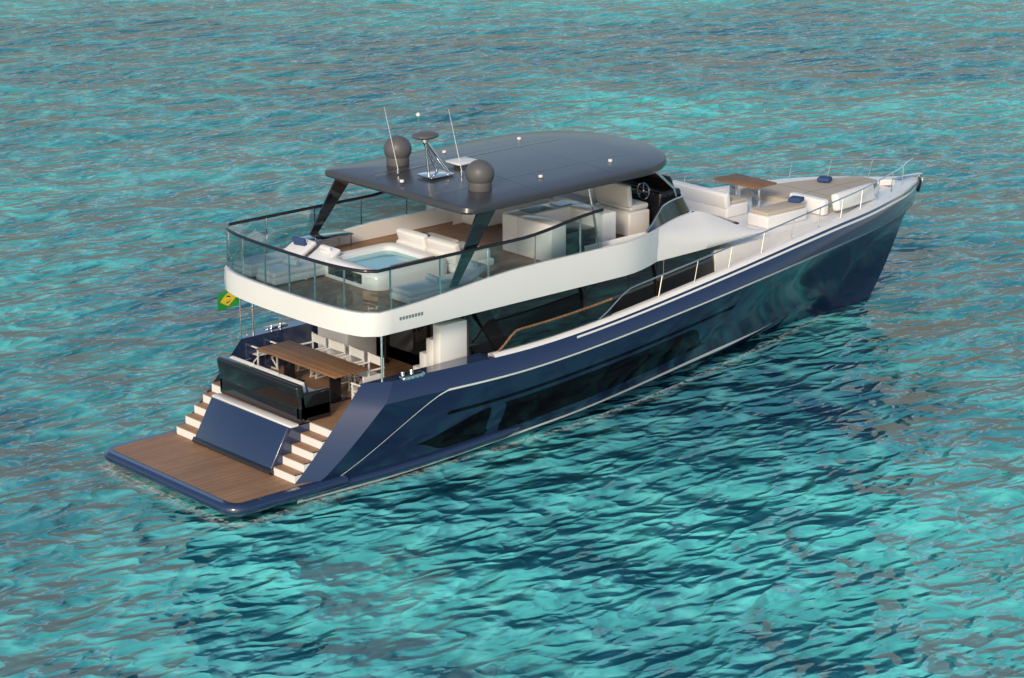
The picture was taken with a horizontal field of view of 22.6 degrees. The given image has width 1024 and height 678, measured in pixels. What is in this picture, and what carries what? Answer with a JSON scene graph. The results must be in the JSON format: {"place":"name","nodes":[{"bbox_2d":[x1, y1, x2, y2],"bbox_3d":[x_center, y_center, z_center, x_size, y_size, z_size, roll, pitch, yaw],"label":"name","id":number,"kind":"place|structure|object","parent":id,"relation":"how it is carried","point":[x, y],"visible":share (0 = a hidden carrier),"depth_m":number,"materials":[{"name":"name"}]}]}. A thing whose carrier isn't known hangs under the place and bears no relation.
{"place":"outdoors","nodes":[
{"label":"outdoors","id":0,"kind":"place"},
{"bbox_2d":[213,353,412,429],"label":"cockpit floor","id":1,"kind":"structure","parent":0,"point":[391,368],"depth_m":58.41,"materials":[{"name":"brown wood"}]},
{"bbox_2d":[217,355,330,423],"bbox_3d":[-5.297,1.041,56.740,0.934,0.881,3.000,-15,22,-40],"label":"cockpit sofa shell","id":2,"kind":"object","parent":1,"relation":"on","point":[274,394],"visible":1,"depth_m":56.10},
{"bbox_2d":[229,356,313,392],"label":"cockpit sofa cushions","id":3,"kind":"object","parent":2,"relation":"on","point":[270,371],"visible":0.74,"depth_m":56.34,"materials":[{"name":"white fabric"}]},
{"bbox_2d":[246,332,384,398],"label":"dining chairs","id":4,"kind":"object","parent":1,"relation":"on","point":[324,348],"depth_m":58.33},
{"bbox_2d":[253,333,380,392],"bbox_3d":[-4.203,0.457,57.932,1.243,0.418,4.322,-15,22,-40],"label":"chair fabric","id":5,"kind":"object","parent":4,"relation":"attached to","point":[355,352],"visible":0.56,"depth_m":57.96,"materials":[{"name":"white fabric"}]},
{"bbox_2d":[283,360,350,403],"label":"table legs","id":6,"kind":"object","parent":1,"relation":"on","point":[336,395],"visible":0.66,"depth_m":57.19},
{"bbox_2d":[257,340,367,378],"bbox_3d":[-4.511,0.452,57.644,0.950,0.050,2.900,-15,22,-40],"label":"dining table","id":7,"kind":"object","parent":6,"relation":"on","point":[315,360],"visible":1,"depth_m":57.53,"materials":[{"name":"brown wood"}]},
{"bbox_2d":[318,318,466,369],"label":"cockpit mouldings","id":8,"kind":"object","parent":1,"relation":"on","point":[447,341],"visible":0.38,"depth_m":57.25,"materials":[{"name":"white plastic"}]},
{"bbox_2d":[376,216,739,355],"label":"cabin windows","id":9,"kind":"structure","parent":1,"relation":"on","point":[510,319],"depth_m":59.51,"materials":[{"name":"black glass"}]},
{"bbox_2d":[224,208,691,336],"bbox_3d":[-0.758,-2.037,60.034,11.550,0.790,5.566,-15,22,-40],"label":"upper deck bulwark","id":10,"kind":"object","parent":9,"relation":"on","point":[560,274],"visible":0.62,"depth_m":57.29,"materials":[{"name":"white paint"}]},
{"bbox_2d":[227,202,436,263],"bbox_3d":[-2.372,-2.297,58.450,7.113,1.169,5.390,-15,22,-40],"label":"fly glass","id":11,"kind":"object","parent":10,"relation":"on","point":[419,207],"visible":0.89,"depth_m":62.04,"materials":[{"name":"clear glass"}]},
{"bbox_2d":[238,254,438,283],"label":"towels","id":12,"kind":"object","parent":10,"relation":"on","point":[258,258],"visible":0.99,"depth_m":57.74,"materials":[{"name":"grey fabric"}]},
{"bbox_2d":[324,242,446,290],"bbox_3d":[-2.904,-1.580,58.173,2.250,0.600,2.200,-15,22,-40],"label":"hot tub","id":13,"kind":"object","parent":10,"relation":"on","point":[399,276],"visible":0.65,"depth_m":57.55,"materials":[{"name":"white plastic"}]},
{"bbox_2d":[328,266,361,283],"bbox_3d":[-3.751,-1.456,57.421,0.012,0.220,1.200,-15,22,-40],"label":"hot tub window","id":14,"kind":"structure","parent":13,"relation":"in","point":[353,276],"depth_m":57.34,"materials":[{"name":"black glass"}]},
{"bbox_2d":[309,179,494,287],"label":"roof support pillars","id":15,"kind":"structure","parent":10,"relation":"on","point":[481,221],"depth_m":56.48,"materials":[{"name":"black metal"}]},
{"bbox_2d":[324,131,666,214],"bbox_3d":[0.047,-4.092,60.158,7.464,0.290,5.285,-15,22,-40],"label":"hardtop","id":16,"kind":"object","parent":15,"relation":"on","point":[642,159],"visible":0.99,"depth_m":59.33,"materials":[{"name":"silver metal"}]},
{"bbox_2d":[396,117,468,178],"bbox_3d":[-1.592,-4.510,58.630,1.849,1.472,1.094,-10,20,-30],"label":"steel mast","id":17,"kind":"object","parent":16,"relation":"on","point":[435,173],"visible":1,"depth_m":58.41,"materials":[{"name":"silver metal"}]},
{"bbox_2d":[411,131,438,139],"bbox_3d":[-1.970,-4.620,58.117,0.680,0.163,0.558,-15,22,-40],"label":"radar","id":18,"kind":"object","parent":17,"relation":"attached to","point":[425,135],"visible":1,"depth_m":57.93,"materials":[{"name":"grey"}]},
{"bbox_2d":[384,108,476,171],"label":"antennas","id":19,"kind":"object","parent":17,"relation":"attached to","point":[458,161],"visible":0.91,"depth_m":59.27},
{"bbox_2d":[384,135,494,191],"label":"radar domes","id":20,"kind":"structure","parent":16,"relation":"on","point":[479,174],"depth_m":57.27,"materials":[{"name":"grey plastic"}]},
{"bbox_2d":[376,138,560,175],"bbox_3d":[-0.961,-4.320,60.480,5.800,0.026,0.040,-15,22,-40],"label":"hardtop line","id":21,"kind":"object","parent":16,"relation":"on","point":[471,155],"visible":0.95,"depth_m":60.69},
{"bbox_2d":[367,135,631,193],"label":"roof panel seams","id":22,"kind":"object","parent":16,"relation":"on","point":[516,175],"visible":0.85,"depth_m":59.84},
{"bbox_2d":[400,137,611,182],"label":"hardtop fittings","id":23,"kind":"object","parent":16,"relation":"on","point":[518,138],"visible":0.7,"depth_m":59.95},
{"bbox_2d":[226,199,580,309],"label":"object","id":24,"kind":"object","parent":10,"relation":"on","point":[344,270],"visible":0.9,"depth_m":56.69,"materials":[{"name":"silver metal"}]},
{"bbox_2d":[225,192,603,272],"bbox_3d":[-2.387,-2.733,58.304,7.155,0.329,5.470,-15,22,-40],"label":"railing top rail","id":25,"kind":"object","parent":24,"relation":"on","point":[228,229],"visible":0.93,"depth_m":56.82,"materials":[{"name":"black metal"}]},
{"bbox_2d":[400,312,422,320],"bbox_3d":[-4.025,-1.098,57.275,0.655,0.075,5.575,-15,22,-40],"label":"fascia lettering","id":26,"kind":"object","parent":10,"relation":"attached to","point":[410,316],"visible":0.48,"depth_m":55.28,"materials":[{"name":"grey metal"}]},
{"bbox_2d":[453,211,765,260],"bbox_3d":[2.433,-2.856,62.758,6.200,0.810,4.720,-15,22,-40],"label":"coachroof","id":27,"kind":"object","parent":10,"relation":"on","point":[691,232],"visible":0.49,"depth_m":61.61,"materials":[{"name":"white plastic"}]},
{"bbox_2d":[588,172,676,247],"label":"roof support pillars","id":28,"kind":"structure","parent":10,"relation":"on","point":[658,174],"depth_m":58.83,"materials":[{"name":"black metal"}]},
{"bbox_2d":[648,197,689,232],"bbox_3d":[2.546,-3.474,62.676,2.587,0.420,4.886,-15,22,-40],"label":"windshield","id":29,"kind":"object","parent":10,"relation":"on","point":[671,210],"visible":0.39,"depth_m":61.39,"materials":[{"name":"clear glass"}]},
{"bbox_2d":[646,194,682,231],"bbox_3d":[2.457,-3.458,62.597,2.367,0.444,4.777,-15,22,-40],"label":"windshield frame","id":30,"kind":"object","parent":29,"relation":"attached to","point":[662,206],"visible":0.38,"depth_m":60.88,"materials":[{"name":"grey metal"}]},
{"bbox_2d":[384,261,659,362],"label":"window pillars","id":31,"kind":"structure","parent":9,"relation":"attached to","point":[491,328],"depth_m":58.02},
{"bbox_2d":[344,250,418,268],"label":"hot tub water","id":32,"kind":"structure","parent":0,"point":[381,259],"depth_m":58.31,"materials":[{"name":"blue liquid"}]},
{"bbox_2d":[389,256,434,266],"bbox_3d":[-2.189,-1.733,57.602,1.300,0.020,0.220,-15,22,-40],"label":"hot tub edge","id":33,"kind":"object","parent":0,"point":[411,261],"visible":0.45,"depth_m":57.60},
{"bbox_2d":[244,221,624,311],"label":"upper deck floor","id":34,"kind":"structure","parent":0,"point":[329,290],"depth_m":57.73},
{"bbox_2d":[233,188,648,303],"bbox_3d":[-1.108,-2.367,59.520,9.850,0.920,4.875,-15,22,-40],"label":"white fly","id":35,"kind":"object","parent":34,"relation":"on","point":[611,222],"visible":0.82,"depth_m":59.02},
{"bbox_2d":[396,183,647,264],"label":"fly cushions","id":36,"kind":"object","parent":35,"relation":"on","point":[617,195],"visible":0.41,"depth_m":61.24,"materials":[{"name":"white fabric"}]},
{"bbox_2d":[302,173,680,254],"bbox_3d":[-0.301,-2.906,60.667,8.675,1.284,4.275,-15,22,-40],"label":"flybridge furniture","id":37,"kind":"object","parent":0,"point":[661,192],"depth_m":60.77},
{"bbox_2d":[0,0,1023,677],"bbox_3d":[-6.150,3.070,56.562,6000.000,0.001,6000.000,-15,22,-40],"label":"sea","id":38,"kind":"structure","parent":0,"point":[834,492],"depth_m":63.12,"materials":[{"name":"liquid"}]},
{"bbox_2d":[105,324,802,526],"bbox_3d":[0.254,1.396,62.022,21.400,0.001,5.640,-15,22,-40],"label":"foam fringe","id":39,"kind":"object","parent":38,"relation":"on","point":[398,476],"visible":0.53,"depth_m":57.15,"materials":[{"name":"white liquid"}]},
{"bbox_2d":[296,211,905,503],"bbox_3d":[2.424,-0.130,63.580,22.975,3.636,5.900,-15,22,-40],"label":"hull","id":40,"kind":"object","parent":38,"relation":"in","point":[845,275],"visible":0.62,"depth_m":61.25,"materials":[{"name":"blue paint"}]},
{"bbox_2d":[104,429,348,516],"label":"platform","id":41,"kind":"structure","parent":40,"relation":"attached to","point":[184,489],"depth_m":54.74,"materials":[{"name":"blue paint"}]},
{"bbox_2d":[114,431,310,502],"bbox_3d":[-6.326,2.680,56.280,2.870,0.001,4.740,-15,22,-40],"label":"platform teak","id":42,"kind":"object","parent":41,"relation":"on","point":[190,462],"visible":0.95,"depth_m":55.81,"materials":[{"name":"brown wood"}]},
{"bbox_2d":[177,384,331,483],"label":"stairs","id":43,"kind":"structure","parent":42,"relation":"on","point":[321,430],"depth_m":55.46,"materials":[{"name":"white plastic"}]},
{"bbox_2d":[177,391,327,475],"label":"stair treads","id":44,"kind":"object","parent":43,"relation":"on","point":[291,456],"visible":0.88,"depth_m":55.44,"materials":[{"name":"brown wood"}]},
{"bbox_2d":[192,437,273,474],"bbox_3d":[-6.150,2.573,56.411,0.180,0.169,2.920,-15,22,-40],"label":"door base","id":45,"kind":"object","parent":41,"relation":"on","point":[239,458],"visible":1,"depth_m":56.27,"materials":[{"name":"blue metal"}]},
{"bbox_2d":[195,397,309,475],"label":"garage door","id":46,"kind":"structure","parent":41,"relation":"on","point":[263,441],"depth_m":56.22,"materials":[{"name":"blue paint"}]},
{"bbox_2d":[212,393,298,427],"bbox_3d":[-5.717,1.671,56.541,0.298,0.238,2.940,-15,22,-40],"label":"ledge","id":47,"kind":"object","parent":46,"relation":"attached to","point":[254,410],"depth_m":56.45,"materials":[{"name":"white plastic"}]},
{"bbox_2d":[303,427,519,499],"bbox_3d":[-3.772,2.168,58.505,6.147,0.352,5.197,-15,22,-40],"label":"strake","id":48,"kind":"object","parent":40,"relation":"attached to","point":[366,477],"visible":0.54,"depth_m":56.78,"materials":[{"name":"blue paint"}]},
{"bbox_2d":[414,408,490,447],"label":"hull window","id":49,"kind":"structure","parent":40,"relation":"attached to","point":[472,427],"depth_m":57.28,"materials":[{"name":"black glass"}]},
{"bbox_2d":[297,327,764,503],"bbox_3d":[0.041,1.164,61.752,16.590,0.544,4.848,-15,22,-40],"label":"waterline stripe","id":50,"kind":"object","parent":40,"relation":"attached to","point":[650,379],"visible":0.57,"depth_m":59.75,"materials":[{"name":"white"}]},
{"bbox_2d":[447,306,734,414],"bbox_3d":[0.235,-0.156,61.532,9.419,0.687,5.632,-15,22,-40],"label":"hull groove","id":51,"kind":"object","parent":40,"relation":"attached to","point":[559,378],"visible":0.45,"depth_m":59.13,"materials":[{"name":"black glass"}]},
{"bbox_2d":[498,330,704,430],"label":"hull window","id":52,"kind":"structure","parent":40,"relation":"attached to","point":[547,400],"depth_m":59.74,"materials":[{"name":"black glass"}]},
{"bbox_2d":[342,198,914,474],"bbox_3d":[2.475,-0.658,63.466,22.346,2.614,5.910,-15,22,-40],"label":"pinstripe","id":53,"kind":"object","parent":40,"relation":"on","point":[613,339],"visible":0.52,"depth_m":59.33,"materials":[{"name":"silver metal"}]},
{"bbox_2d":[385,181,917,404],"bbox_3d":[3.299,-1.885,63.861,21.080,1.410,5.900,-15,22,-40],"label":"hull","id":54,"kind":"object","parent":40,"relation":"on","point":[445,379],"visible":0.53,"depth_m":60.04,"materials":[{"name":"blue paint"}]},
{"bbox_2d":[242,320,494,483],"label":"wing caps","id":55,"kind":"object","parent":54,"relation":"on","point":[367,403],"visible":0.78,"depth_m":55.35,"materials":[{"name":"blue paint"}]},
{"bbox_2d":[176,323,317,433],"bbox_3d":[-4.172,1.232,57.846,5.300,1.870,4.440,-15,22,-40],"label":"bulwark interior","id":56,"kind":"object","parent":55,"relation":"attached to","point":[299,334],"depth_m":59.32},
{"bbox_2d":[239,247,382,380],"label":"poles","id":57,"kind":"object","parent":55,"relation":"on","point":[381,337],"visible":0.62,"depth_m":58.61,"materials":[{"name":"silver metal"}]},
{"bbox_2d":[217,291,238,311],"bbox_3d":[-6.474,-0.903,58.355,0.621,0.482,0.027,-16,23,-42],"label":"green flag","id":58,"kind":"object","parent":57,"relation":"attached to","point":[234,302],"visible":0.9,"depth_m":58.29,"materials":[{"name":"green fabric"}]},
{"bbox_2d":[220,293,235,305],"bbox_3d":[-6.476,-0.904,58.357,0.481,0.320,0.029,-16,23,-42],"label":"yellow flag","id":59,"kind":"object","parent":58,"relation":"attached to","point":[225,299],"visible":0.8,"depth_m":58.36,"materials":[{"name":"yellow fabric"}]},
{"bbox_2d":[263,322,424,380],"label":"mooring cleats","id":60,"kind":"object","parent":55,"relation":"on","point":[411,374],"visible":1,"depth_m":56.12,"materials":[{"name":"silver metal"}]},
{"bbox_2d":[488,176,917,357],"bbox_3d":[4.486,-2.243,64.858,17.900,1.455,5.500,-15,22,-40],"label":"gunwale","id":61,"kind":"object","parent":54,"relation":"on","point":[885,194],"depth_m":62.96,"materials":[{"name":"white plastic"}]},
{"bbox_2d":[498,298,611,351],"bbox_3d":[-0.744,-0.901,60.392,3.518,0.608,5.316,-15,22,-40],"label":"handrail","id":62,"kind":"object","parent":61,"relation":"on","point":[539,323],"visible":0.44,"depth_m":58.33,"materials":[{"name":"brown wood"}]},
{"bbox_2d":[598,158,913,319],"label":"bow rail","id":63,"kind":"object","parent":61,"relation":"on","point":[698,260],"visible":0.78,"depth_m":65.97,"materials":[{"name":"silver metal"}]},
{"bbox_2d":[711,184,878,270],"bbox_3d":[6.688,-2.990,66.683,8.400,0.900,4.239,-15,22,-40],"label":"deck coaming","id":64,"kind":"object","parent":61,"relation":"on","point":[753,246],"visible":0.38,"depth_m":64.07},
{"bbox_2d":[729,184,760,207],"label":"table legs","id":65,"kind":"object","parent":64,"relation":"on","point":[755,196],"visible":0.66,"depth_m":66.35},
{"bbox_2d":[714,173,776,188],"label":"table top","id":66,"kind":"object","parent":64,"relation":"on","point":[745,181],"visible":1,"depth_m":66.40,"materials":[{"name":"brown wood"}]},
{"bbox_2d":[672,180,874,228],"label":"foredeck sofas","id":67,"kind":"object","parent":64,"relation":"on","point":[707,200],"visible":0.85,"depth_m":65.70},
{"bbox_2d":[730,177,876,215],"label":"seat cushions","id":68,"kind":"object","parent":67,"relation":"on","point":[777,193],"visible":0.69,"depth_m":67.55,"materials":[{"name":"beige fabric"}]},
{"bbox_2d":[292,176,831,245],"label":"pillows","id":69,"kind":"object","parent":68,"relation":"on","point":[296,240],"visible":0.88,"depth_m":58.92,"materials":[{"name":"blue fabric"}]},
{"bbox_2d":[788,195,804,202],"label":"pillow","id":70,"kind":"object","parent":68,"relation":"on","point":[796,199],"visible":1,"depth_m":65.33,"materials":[{"name":"blue fabric"}]},
{"bbox_2d":[779,179,863,197],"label":"sunpad seams","id":71,"kind":"object","parent":68,"relation":"on","point":[824,188],"visible":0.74,"depth_m":67.97,"materials":[{"name":"brown"}]},
{"bbox_2d":[893,172,924,191],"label":"anchor","id":72,"kind":"object","parent":61,"relation":"on","point":[921,179],"visible":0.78,"depth_m":70.31,"materials":[{"name":"silver metal"}]},
{"bbox_2d":[577,183,917,337],"bbox_3d":[5.317,-2.569,65.534,15.280,0.967,5.638,-15,22,-40],"label":"hull stripe","id":73,"kind":"object","parent":54,"relation":"attached to","point":[769,258],"visible":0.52,"depth_m":62.38,"materials":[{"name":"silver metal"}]}
]}

